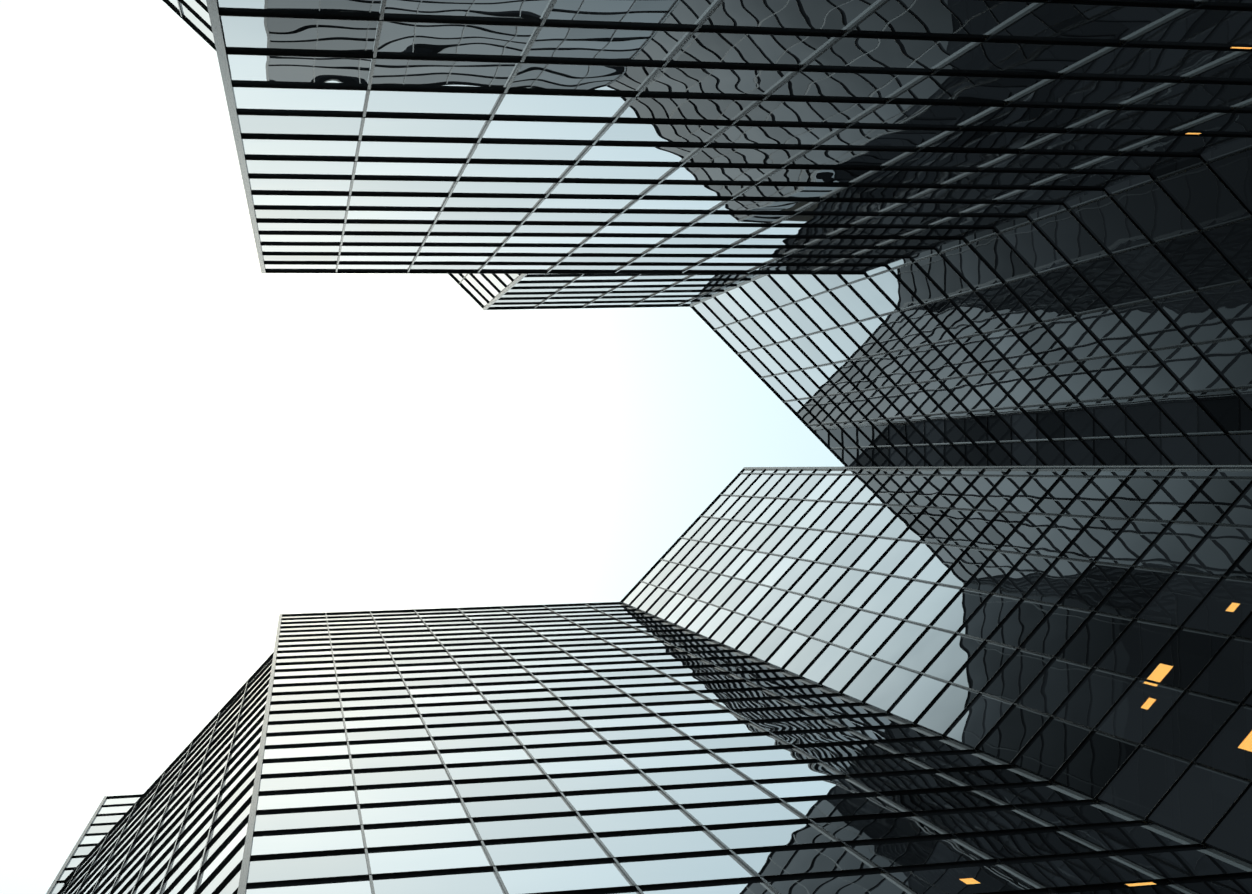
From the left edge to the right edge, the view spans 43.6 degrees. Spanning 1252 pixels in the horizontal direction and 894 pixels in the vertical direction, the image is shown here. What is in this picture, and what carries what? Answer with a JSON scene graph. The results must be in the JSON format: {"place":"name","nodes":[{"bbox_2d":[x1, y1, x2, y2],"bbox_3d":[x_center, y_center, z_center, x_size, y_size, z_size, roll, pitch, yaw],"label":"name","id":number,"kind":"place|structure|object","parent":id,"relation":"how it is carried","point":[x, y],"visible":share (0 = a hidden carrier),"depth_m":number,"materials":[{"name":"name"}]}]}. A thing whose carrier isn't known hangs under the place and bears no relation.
{"place":"outdoors","nodes":[
{"label":"outdoors","id":0,"kind":"place"},
{"bbox_2d":[0,0,844,893],"label":"sky","id":1,"kind":"structure","parent":0,"point":[200,447],"materials":[{"name":"white"}]},
{"bbox_2d":[46,464,1251,893],"bbox_3d":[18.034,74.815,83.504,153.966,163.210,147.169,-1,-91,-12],"label":"tower","id":2,"kind":"structure","parent":0,"point":[858,680],"depth_m":79.42,"materials":[{"name":"glass"}]},
{"bbox_2d":[959,47,1251,885],"bbox_3d":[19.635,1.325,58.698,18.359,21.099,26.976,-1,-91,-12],"label":"lit rooms","id":3,"kind":"object","parent":2,"relation":"in","point":[1159,672],"visible":0.85,"depth_m":68.43,"materials":[{"name":"orange glass"}]},
{"bbox_2d":[162,0,1251,466],"bbox_3d":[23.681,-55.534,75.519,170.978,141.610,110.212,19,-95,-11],"label":"tower","id":4,"kind":"structure","parent":0,"point":[932,232],"depth_m":69.35,"materials":[{"name":"glass"}]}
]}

